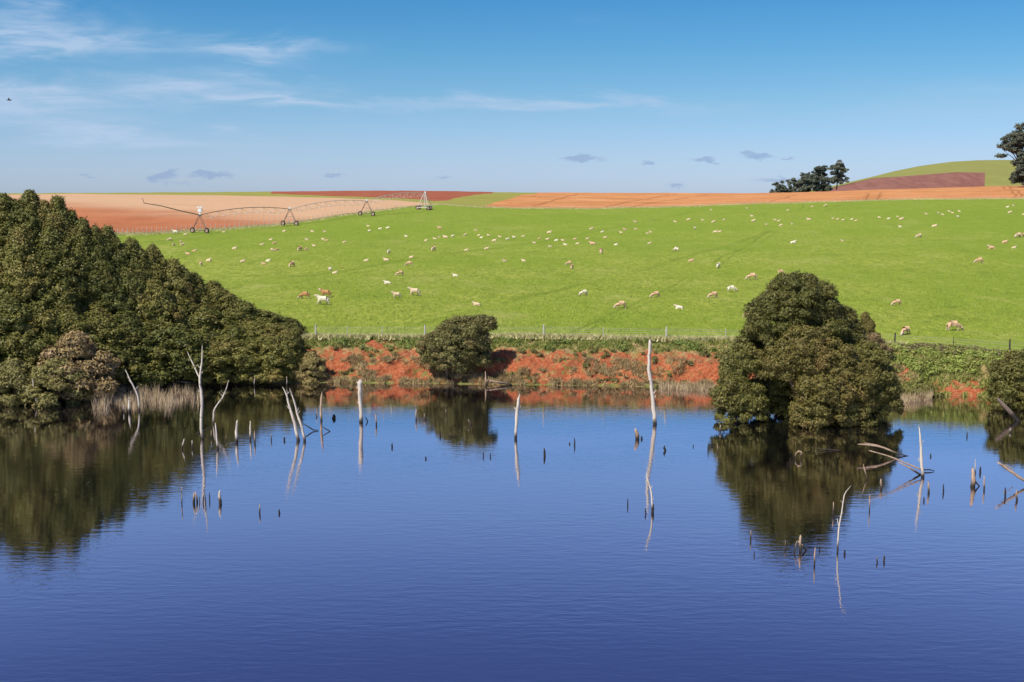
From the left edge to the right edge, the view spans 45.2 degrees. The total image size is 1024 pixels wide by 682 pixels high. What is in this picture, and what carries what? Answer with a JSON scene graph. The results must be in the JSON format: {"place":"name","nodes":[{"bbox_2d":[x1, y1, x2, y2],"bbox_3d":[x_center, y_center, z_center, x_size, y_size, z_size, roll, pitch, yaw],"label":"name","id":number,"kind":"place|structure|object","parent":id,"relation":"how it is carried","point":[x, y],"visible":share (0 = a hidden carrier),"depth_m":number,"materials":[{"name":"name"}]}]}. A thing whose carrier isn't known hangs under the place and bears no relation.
{"place":"outdoors","nodes":[
{"label":"outdoors","id":0,"kind":"place"},
{"bbox_2d":[7,194,429,232],"bbox_3d":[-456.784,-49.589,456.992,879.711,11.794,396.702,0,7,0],"label":"red field","id":1,"kind":"structure","parent":0,"point":[118,212],"depth_m":412.93,"materials":[{"name":"soil"}]},
{"bbox_2d":[122,206,389,233],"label":"field fence","id":2,"kind":"object","parent":1,"relation":"on","point":[242,223],"visible":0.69,"depth_m":313.00,"materials":[{"name":"metal"}]},
{"bbox_2d":[141,192,432,232],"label":"irrigator","id":3,"kind":"object","parent":1,"relation":"on","point":[206,230],"visible":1,"depth_m":324.34,"materials":[{"name":"metal"}]},
{"bbox_2d":[7,191,535,205],"bbox_3d":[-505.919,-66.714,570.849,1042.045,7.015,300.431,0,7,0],"label":"grass verge","id":4,"kind":"object","parent":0,"point":[482,199],"depth_m":553.45,"materials":[{"name":"plant"}]},
{"bbox_2d":[271,191,492,200],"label":"dark red field","id":5,"kind":"structure","parent":0,"point":[440,195],"depth_m":587.84,"materials":[{"name":"soil"}]},
{"bbox_2d":[0,383,1023,681],"bbox_3d":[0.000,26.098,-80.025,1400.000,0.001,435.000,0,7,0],"label":"water","id":6,"kind":"structure","parent":0,"point":[420,551],"depth_m":60.39,"materials":[{"name":"blue liquid"}]},
{"bbox_2d":[0,357,46,406],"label":"shore bush","id":7,"kind":"object","parent":6,"relation":"in","point":[14,373],"visible":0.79,"depth_m":99.43,"materials":[{"name":"green plant"}]},
{"bbox_2d":[17,357,94,408],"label":"shore bush","id":8,"kind":"object","parent":6,"relation":"in","point":[39,374],"visible":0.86,"depth_m":99.38,"materials":[{"name":"green plant"}]},
{"bbox_2d":[125,370,139,410],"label":"dead tree","id":9,"kind":"object","parent":6,"relation":"in","point":[135,391],"visible":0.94,"depth_m":97.01,"materials":[{"name":"grey wood"}]},
{"bbox_2d":[90,379,199,409],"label":"reed bed","id":10,"kind":"object","parent":6,"relation":"in","point":[162,398],"visible":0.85,"depth_m":102.23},
{"bbox_2d":[187,345,203,438],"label":"dead tree","id":11,"kind":"object","parent":6,"relation":"in","point":[201,407],"visible":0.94,"depth_m":85.62,"materials":[{"name":"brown wood"}]},
{"bbox_2d":[283,388,299,440],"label":"dead tree","id":12,"kind":"object","parent":6,"relation":"in","point":[295,425],"visible":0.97,"depth_m":85.05,"materials":[{"name":"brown wood"}]},
{"bbox_2d":[289,388,305,440],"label":"dead tree","id":13,"kind":"object","parent":6,"relation":"in","point":[302,429],"visible":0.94,"depth_m":84.89,"materials":[{"name":"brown wood"}]},
{"bbox_2d":[356,378,362,422],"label":"dead tree","id":14,"kind":"object","parent":6,"relation":"in","point":[359,384],"visible":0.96,"depth_m":92.04,"materials":[{"name":"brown wood"}]},
{"bbox_2d":[514,393,520,438],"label":"dead tree","id":15,"kind":"object","parent":6,"relation":"in","point":[518,406],"visible":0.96,"depth_m":85.78,"materials":[{"name":"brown wood"}]},
{"bbox_2d":[647,339,656,424],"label":"dead tree","id":16,"kind":"object","parent":6,"relation":"in","point":[652,392],"visible":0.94,"depth_m":91.06,"materials":[{"name":"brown wood"}]},
{"bbox_2d":[708,342,770,423],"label":"flooded tree","id":17,"kind":"object","parent":6,"relation":"in","point":[736,393],"visible":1,"depth_m":91.73,"materials":[{"name":"green plant"}]},
{"bbox_2d":[658,379,932,402],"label":"shore rushes","id":18,"kind":"object","parent":6,"relation":"in","point":[915,398],"visible":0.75,"depth_m":107.40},
{"bbox_2d":[734,270,866,418],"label":"flooded tree","id":19,"kind":"object","parent":6,"relation":"in","point":[784,302],"visible":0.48,"depth_m":92.54,"materials":[{"name":"green plant"}]},
{"bbox_2d":[756,323,883,429],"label":"flooded tree","id":20,"kind":"object","parent":6,"relation":"in","point":[825,372],"visible":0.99,"depth_m":89.79,"materials":[{"name":"green plant"}]},
{"bbox_2d":[837,486,850,550],"bbox_3d":[15.798,8.809,58.530,0.625,4.008,0.177,0,7,0],"label":"dead tree","id":21,"kind":"object","parent":6,"relation":"in","point":[840,521],"visible":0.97,"depth_m":58.48,"materials":[{"name":"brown wood"}]},
{"bbox_2d":[843,310,867,341],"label":"flooded tree","id":22,"kind":"object","parent":6,"relation":"in","point":[860,326],"visible":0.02,"depth_m":96.71,"materials":[{"name":"green plant"}]},
{"bbox_2d":[830,338,906,426],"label":"flooded tree","id":23,"kind":"object","parent":6,"relation":"in","point":[888,397],"visible":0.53,"depth_m":91.24,"materials":[{"name":"green plant"}]},
{"bbox_2d":[898,462,920,474],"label":"fallen branch","id":24,"kind":"object","parent":6,"relation":"on","point":[918,473],"visible":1,"depth_m":74.64,"materials":[{"name":"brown wood"}]},
{"bbox_2d":[868,450,920,469],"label":"fallen branch","id":25,"kind":"object","parent":24,"relation":"on","point":[896,459],"visible":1,"depth_m":74.58,"materials":[{"name":"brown wood"}]},
{"bbox_2d":[918,427,924,476],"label":"dead tree","id":26,"kind":"object","parent":6,"relation":"in","point":[921,461],"visible":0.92,"depth_m":73.95,"materials":[{"name":"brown wood"}]},
{"bbox_2d":[970,467,979,486],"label":"dead stump","id":27,"kind":"object","parent":6,"relation":"in","point":[973,481],"visible":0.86,"depth_m":71.53,"materials":[{"name":"brown wood"}]},
{"bbox_2d":[984,349,1023,410],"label":"leaning tree","id":28,"kind":"object","parent":6,"relation":"in","point":[1005,385],"visible":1,"depth_m":97.17,"materials":[{"name":"green plant"}]},
{"bbox_2d":[997,397,1019,420],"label":"dead tree","id":29,"kind":"object","parent":6,"relation":"in","point":[1010,412],"visible":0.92,"depth_m":92.91,"materials":[{"name":"grey wood"}]},
{"bbox_2d":[996,461,1023,480],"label":"fallen branch","id":30,"kind":"object","parent":6,"relation":"in","point":[1012,472],"visible":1,"depth_m":71.91,"materials":[{"name":"brown wood"}]},
{"bbox_2d":[0,0,1023,192],"label":"sky","id":31,"kind":"structure","parent":0,"point":[106,96],"materials":[{"name":"blue"}]},
{"bbox_2d":[118,339,991,396],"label":"bank","id":32,"kind":"structure","parent":0,"point":[705,368],"depth_m":113.11,"materials":[{"name":"soil"}]},
{"bbox_2d":[0,237,13,356],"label":"shore tree","id":33,"kind":"object","parent":32,"relation":"on","point":[3,291],"visible":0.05,"depth_m":105.75,"materials":[{"name":"green plant"}]},
{"bbox_2d":[0,329,16,364],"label":"shore tree","id":34,"kind":"object","parent":32,"relation":"on","point":[1,347],"visible":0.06,"depth_m":103.50,"materials":[{"name":"green plant"}]},
{"bbox_2d":[2,197,25,243],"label":"shore tree","id":35,"kind":"object","parent":32,"relation":"on","point":[15,204],"visible":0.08,"depth_m":110.78,"materials":[{"name":"green plant"}]},
{"bbox_2d":[0,192,34,244],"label":"shore tree","id":36,"kind":"object","parent":32,"relation":"on","point":[8,216],"visible":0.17,"depth_m":109.79,"materials":[{"name":"green plant"}]},
{"bbox_2d":[0,291,53,393],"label":"shore tree","id":37,"kind":"object","parent":32,"relation":"on","point":[15,312],"visible":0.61,"depth_m":103.25,"materials":[{"name":"green plant"}]},
{"bbox_2d":[0,223,58,304],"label":"shore tree","id":38,"kind":"object","parent":32,"relation":"on","point":[15,256],"visible":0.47,"depth_m":106.53,"materials":[{"name":"green plant"}]},
{"bbox_2d":[15,189,45,241],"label":"shore tree","id":39,"kind":"object","parent":32,"relation":"on","point":[30,201],"visible":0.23,"depth_m":110.56,"materials":[{"name":"green plant"}]},
{"bbox_2d":[0,296,61,368],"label":"shore tree","id":40,"kind":"object","parent":32,"relation":"on","point":[43,315],"visible":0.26,"depth_m":104.75,"materials":[{"name":"green plant"}]},
{"bbox_2d":[35,199,64,243],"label":"shore tree","id":41,"kind":"object","parent":32,"relation":"on","point":[45,203],"visible":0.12,"depth_m":110.94,"materials":[{"name":"green plant"}]},
{"bbox_2d":[22,229,90,314],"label":"shore tree","id":42,"kind":"object","parent":32,"relation":"on","point":[63,270],"visible":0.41,"depth_m":107.97,"materials":[{"name":"green plant"}]},
{"bbox_2d":[43,194,78,261],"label":"shore tree","id":43,"kind":"object","parent":32,"relation":"on","point":[59,216],"visible":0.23,"depth_m":111.54,"materials":[{"name":"green plant"}]},
{"bbox_2d":[32,302,107,360],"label":"shore tree","id":44,"kind":"object","parent":32,"relation":"on","point":[69,317],"visible":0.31,"depth_m":105.65,"materials":[{"name":"green plant"}]},
{"bbox_2d":[63,207,87,252],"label":"shore tree","id":45,"kind":"object","parent":32,"relation":"on","point":[74,214],"visible":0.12,"depth_m":112.47,"materials":[{"name":"green plant"}]},
{"bbox_2d":[35,329,122,401],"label":"shore bush","id":46,"kind":"object","parent":32,"relation":"on","point":[70,346],"visible":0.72,"depth_m":101.62,"materials":[{"name":"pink plant"}]},
{"bbox_2d":[47,248,111,313],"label":"shore tree","id":47,"kind":"object","parent":32,"relation":"on","point":[89,266],"visible":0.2,"depth_m":109.68,"materials":[{"name":"green plant"}]},
{"bbox_2d":[68,216,96,264],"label":"shore tree","id":48,"kind":"object","parent":32,"relation":"on","point":[82,235],"visible":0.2,"depth_m":111.84,"materials":[{"name":"green plant"}]},
{"bbox_2d":[87,223,115,270],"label":"shore tree","id":49,"kind":"object","parent":32,"relation":"on","point":[98,251],"visible":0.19,"depth_m":112.38,"materials":[{"name":"green plant"}]},
{"bbox_2d":[83,258,134,318],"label":"shore tree","id":50,"kind":"object","parent":32,"relation":"on","point":[109,278],"visible":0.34,"depth_m":109.91,"materials":[{"name":"green plant"}]},
{"bbox_2d":[83,306,145,385],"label":"shore tree","id":51,"kind":"object","parent":32,"relation":"on","point":[104,323],"visible":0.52,"depth_m":106.99,"materials":[{"name":"green plant"}]},
{"bbox_2d":[94,224,135,283],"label":"shore tree","id":52,"kind":"object","parent":32,"relation":"on","point":[111,240],"visible":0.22,"depth_m":113.22,"materials":[{"name":"green plant"}]},
{"bbox_2d":[102,308,164,383],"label":"shore tree","id":53,"kind":"object","parent":32,"relation":"on","point":[129,321],"visible":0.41,"depth_m":107.97,"materials":[{"name":"green plant"}]},
{"bbox_2d":[109,265,158,326],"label":"shore tree","id":54,"kind":"object","parent":32,"relation":"on","point":[132,285],"visible":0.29,"depth_m":111.59,"materials":[{"name":"green plant"}]},
{"bbox_2d":[119,237,155,282],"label":"shore tree","id":55,"kind":"object","parent":32,"relation":"on","point":[136,253],"visible":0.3,"depth_m":114.15,"materials":[{"name":"green plant"}]},
{"bbox_2d":[120,318,186,382],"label":"shore tree","id":56,"kind":"object","parent":32,"relation":"on","point":[147,324],"visible":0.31,"depth_m":108.84,"materials":[{"name":"green plant"}]},
{"bbox_2d":[142,243,175,292],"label":"shore tree","id":57,"kind":"object","parent":32,"relation":"on","point":[158,267],"visible":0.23,"depth_m":115.31,"materials":[{"name":"green plant"}]},
{"bbox_2d":[131,276,194,335],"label":"shore tree","id":58,"kind":"object","parent":32,"relation":"on","point":[161,303],"visible":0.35,"depth_m":111.85,"materials":[{"name":"green plant"}]},
{"bbox_2d":[136,322,217,387],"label":"shore tree","id":59,"kind":"object","parent":32,"relation":"on","point":[187,339],"visible":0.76,"depth_m":108.47,"materials":[{"name":"green plant"}]},
{"bbox_2d":[160,256,209,314],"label":"shore tree","id":60,"kind":"object","parent":32,"relation":"on","point":[178,274],"visible":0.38,"depth_m":115.46,"materials":[{"name":"green plant"}]},
{"bbox_2d":[167,294,221,331],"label":"shore tree","id":61,"kind":"object","parent":32,"relation":"on","point":[185,301],"visible":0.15,"depth_m":114.00,"materials":[{"name":"green plant"}]},
{"bbox_2d":[166,330,231,380],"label":"shore tree","id":62,"kind":"object","parent":32,"relation":"on","point":[208,334],"visible":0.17,"depth_m":110.80,"materials":[{"name":"green plant"}]},
{"bbox_2d":[177,270,222,310],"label":"shore tree","id":63,"kind":"object","parent":32,"relation":"on","point":[199,285],"visible":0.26,"depth_m":117.22,"materials":[{"name":"green plant"}]},
{"bbox_2d":[185,306,245,338],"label":"shore tree","id":64,"kind":"object","parent":32,"relation":"on","point":[207,317],"visible":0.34,"depth_m":113.85,"materials":[{"name":"green plant"}]},
{"bbox_2d":[195,279,246,319],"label":"shore tree","id":65,"kind":"object","parent":32,"relation":"on","point":[217,292],"visible":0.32,"depth_m":117.68,"materials":[{"name":"green plant"}]},
{"bbox_2d":[194,334,263,385],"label":"shore tree","id":66,"kind":"object","parent":32,"relation":"on","point":[229,344],"visible":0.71,"depth_m":110.11,"materials":[{"name":"green plant"}]},
{"bbox_2d":[215,319,259,340],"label":"shore tree","id":67,"kind":"object","parent":32,"relation":"on","point":[227,331],"visible":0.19,"depth_m":113.92,"materials":[{"name":"green plant"}]},
{"bbox_2d":[219,297,262,328],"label":"shore tree","id":68,"kind":"object","parent":32,"relation":"on","point":[241,312],"visible":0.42,"depth_m":116.97,"materials":[{"name":"green plant"}]},
{"bbox_2d":[219,339,284,380],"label":"shore tree","id":69,"kind":"object","parent":32,"relation":"on","point":[235,364],"visible":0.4,"depth_m":110.60,"materials":[{"name":"green plant"}]},
{"bbox_2d":[234,320,278,342],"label":"shore tree","id":70,"kind":"object","parent":32,"relation":"on","point":[255,327],"visible":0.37,"depth_m":114.75,"materials":[{"name":"green plant"}]},
{"bbox_2d":[248,308,281,325],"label":"shore tree","id":71,"kind":"object","parent":32,"relation":"on","point":[268,317],"visible":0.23,"depth_m":118.20,"materials":[{"name":"green plant"}]},
{"bbox_2d":[247,332,303,383],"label":"shore tree","id":72,"kind":"object","parent":32,"relation":"on","point":[265,340],"visible":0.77,"depth_m":110.99,"materials":[{"name":"green plant"}]},
{"bbox_2d":[268,327,305,380],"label":"shore tree","id":73,"kind":"object","parent":32,"relation":"on","point":[287,340],"visible":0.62,"depth_m":112.30,"materials":[{"name":"green plant"}]},
{"bbox_2d":[264,323,310,348],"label":"shore tree","id":74,"kind":"object","parent":32,"relation":"on","point":[274,327],"visible":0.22,"depth_m":115.81,"materials":[{"name":"green plant"}]},
{"bbox_2d":[274,314,307,333],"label":"shore tree","id":75,"kind":"object","parent":32,"relation":"on","point":[290,322],"visible":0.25,"depth_m":119.38,"materials":[{"name":"green plant"}]},
{"bbox_2d":[290,325,307,352],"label":"shore bush","id":76,"kind":"object","parent":32,"relation":"on","point":[297,331],"visible":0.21,"depth_m":113.99,"materials":[{"name":"green plant"}]},
{"bbox_2d":[292,350,327,383],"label":"shore bush","id":77,"kind":"object","parent":32,"relation":"on","point":[311,359],"visible":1,"depth_m":111.85,"materials":[{"name":"green plant"}]},
{"bbox_2d":[414,314,498,378],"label":"bank bush","id":78,"kind":"object","parent":32,"relation":"on","point":[458,344],"visible":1,"depth_m":110.95,"materials":[{"name":"green plant"}]},
{"bbox_2d":[311,343,729,386],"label":"weeds","id":79,"kind":"object","parent":32,"relation":"on","point":[654,358],"visible":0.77,"depth_m":113.50,"materials":[{"name":"green plant"}]},
{"bbox_2d":[315,324,729,337],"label":"paddock fence","id":80,"kind":"object","parent":32,"relation":"on","point":[725,331],"visible":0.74,"depth_m":117.45,"materials":[{"name":"wood"}]},
{"bbox_2d":[322,335,732,350],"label":"bank weeds","id":81,"kind":"object","parent":32,"relation":"on","point":[507,339],"visible":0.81,"depth_m":116.28,"materials":[{"name":"green plant"}]},
{"bbox_2d":[292,352,911,397],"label":"shore grass","id":82,"kind":"structure","parent":32,"relation":"on","point":[437,377],"depth_m":112.09,"materials":[{"name":"plant"}]},
{"bbox_2d":[304,335,1023,396],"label":"bank grass","id":83,"kind":"structure","parent":32,"relation":"on","point":[584,345],"depth_m":114.96,"materials":[{"name":"plant"}]},
{"bbox_2d":[860,311,881,337],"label":"brown bush","id":84,"kind":"object","parent":32,"relation":"on","point":[865,317],"visible":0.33,"depth_m":110.11,"materials":[{"name":"green plant"}]},
{"bbox_2d":[864,332,894,362],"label":"brown bush","id":85,"kind":"object","parent":32,"relation":"on","point":[875,337],"visible":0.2,"depth_m":108.26,"materials":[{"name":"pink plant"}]},
{"bbox_2d":[901,382,943,399],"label":"shore weeds","id":86,"kind":"object","parent":32,"relation":"on","point":[922,388],"visible":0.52,"depth_m":104.21,"materials":[{"name":"green plant"}]},
{"bbox_2d":[895,342,1005,356],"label":"dead bracken","id":87,"kind":"object","parent":32,"relation":"on","point":[939,347],"visible":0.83,"depth_m":109.52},
{"bbox_2d":[889,341,1012,377],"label":"undergrowth","id":88,"kind":"object","parent":32,"relation":"on","point":[960,361],"visible":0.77,"depth_m":107.58,"materials":[{"name":"green plant"}]},
{"bbox_2d":[116,199,1023,350],"bbox_3d":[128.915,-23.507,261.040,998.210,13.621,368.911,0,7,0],"label":"pasture","id":89,"kind":"structure","parent":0,"point":[982,224],"depth_m":216.40,"materials":[{"name":"green plant"}]},
{"bbox_2d":[314,294,329,304],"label":"sheep","id":90,"kind":"object","parent":89,"relation":"on","point":[322,298],"visible":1,"depth_m":145.65},
{"bbox_2d":[114,197,1023,235],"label":"field margin grass","id":91,"kind":"structure","parent":89,"relation":"on","point":[231,228],"depth_m":413.72,"materials":[{"name":"plant"}]},
{"bbox_2d":[301,331,908,344],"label":"fence","id":92,"kind":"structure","parent":89,"relation":"on","point":[520,335],"depth_m":117.53,"materials":[{"name":"metal"}]},
{"bbox_2d":[946,320,963,330],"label":"sheep","id":93,"kind":"object","parent":89,"relation":"on","point":[951,323],"visible":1,"depth_m":123.87},
{"bbox_2d":[891,333,1023,350],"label":"paddock fence","id":94,"kind":"object","parent":89,"relation":"on","point":[1009,344],"visible":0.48,"depth_m":109.96,"materials":[{"name":"wood"}]},
{"bbox_2d":[486,186,1023,208],"bbox_3d":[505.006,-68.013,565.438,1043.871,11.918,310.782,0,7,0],"label":"orange field","id":95,"kind":"structure","parent":0,"point":[577,200],"depth_m":506.21,"materials":[{"name":"soil"}]},
{"bbox_2d":[492,196,998,207],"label":"field fence","id":96,"kind":"object","parent":95,"relation":"on","point":[717,202],"visible":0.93,"depth_m":429.31,"materials":[{"name":"metal"}]},
{"bbox_2d":[994,122,1023,161],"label":"gum tree","id":97,"kind":"object","parent":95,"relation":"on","point":[1012,142],"visible":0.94,"depth_m":630.46,"materials":[{"name":"green plant"}]},
{"bbox_2d":[1008,156,1023,185],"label":"gum tree","id":98,"kind":"object","parent":95,"relation":"on","point":[1017,175],"visible":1,"depth_m":624.61,"materials":[{"name":"green plant"}]},
{"bbox_2d":[831,172,984,190],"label":"brown field","id":99,"kind":"structure","parent":0,"point":[958,179],"depth_m":938.37,"materials":[{"name":"soil"}]},
{"bbox_2d":[810,160,1016,191],"bbox_3d":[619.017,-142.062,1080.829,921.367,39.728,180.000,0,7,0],"label":"hill crest","id":100,"kind":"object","parent":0,"point":[995,166],"visible":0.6,"depth_m":1067.95,"materials":[{"name":"green plant"}]},
{"bbox_2d":[985,173,1020,185],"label":"field","id":101,"kind":"structure","parent":0,"point":[995,179],"depth_m":936.45,"materials":[{"name":"yellow plant"}]},
{"bbox_3d":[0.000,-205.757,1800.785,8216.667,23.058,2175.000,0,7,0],"label":"ground","id":102,"kind":"structure","parent":0,"visible":0},
{"bbox_2d":[769,180,796,192],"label":"shrub","id":103,"kind":"object","parent":102,"relation":"on","point":[780,188],"visible":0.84,"depth_m":791.54,"materials":[{"name":"green plant"}]},
{"bbox_2d":[785,178,806,192],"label":"tree","id":104,"kind":"object","parent":102,"relation":"on","point":[796,184],"visible":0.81,"depth_m":791.44,"materials":[{"name":"green plant"}]},
{"bbox_2d":[797,172,821,191],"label":"tree","id":105,"kind":"object","parent":102,"relation":"on","point":[812,180],"visible":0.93,"depth_m":789.42,"materials":[{"name":"green plant"}]},
{"bbox_2d":[811,165,827,183],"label":"gum tree","id":106,"kind":"object","parent":102,"relation":"on","point":[819,171],"visible":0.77,"depth_m":800.78,"materials":[{"name":"green plant"}]},
{"bbox_2d":[818,176,832,191],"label":"shrub","id":107,"kind":"object","parent":102,"relation":"on","point":[825,186],"visible":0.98,"depth_m":791.28,"materials":[{"name":"green plant"}]},
{"bbox_2d":[826,160,849,189],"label":"gum tree","id":108,"kind":"object","parent":102,"relation":"on","point":[837,167],"visible":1,"depth_m":791.40,"materials":[{"name":"green plant"}]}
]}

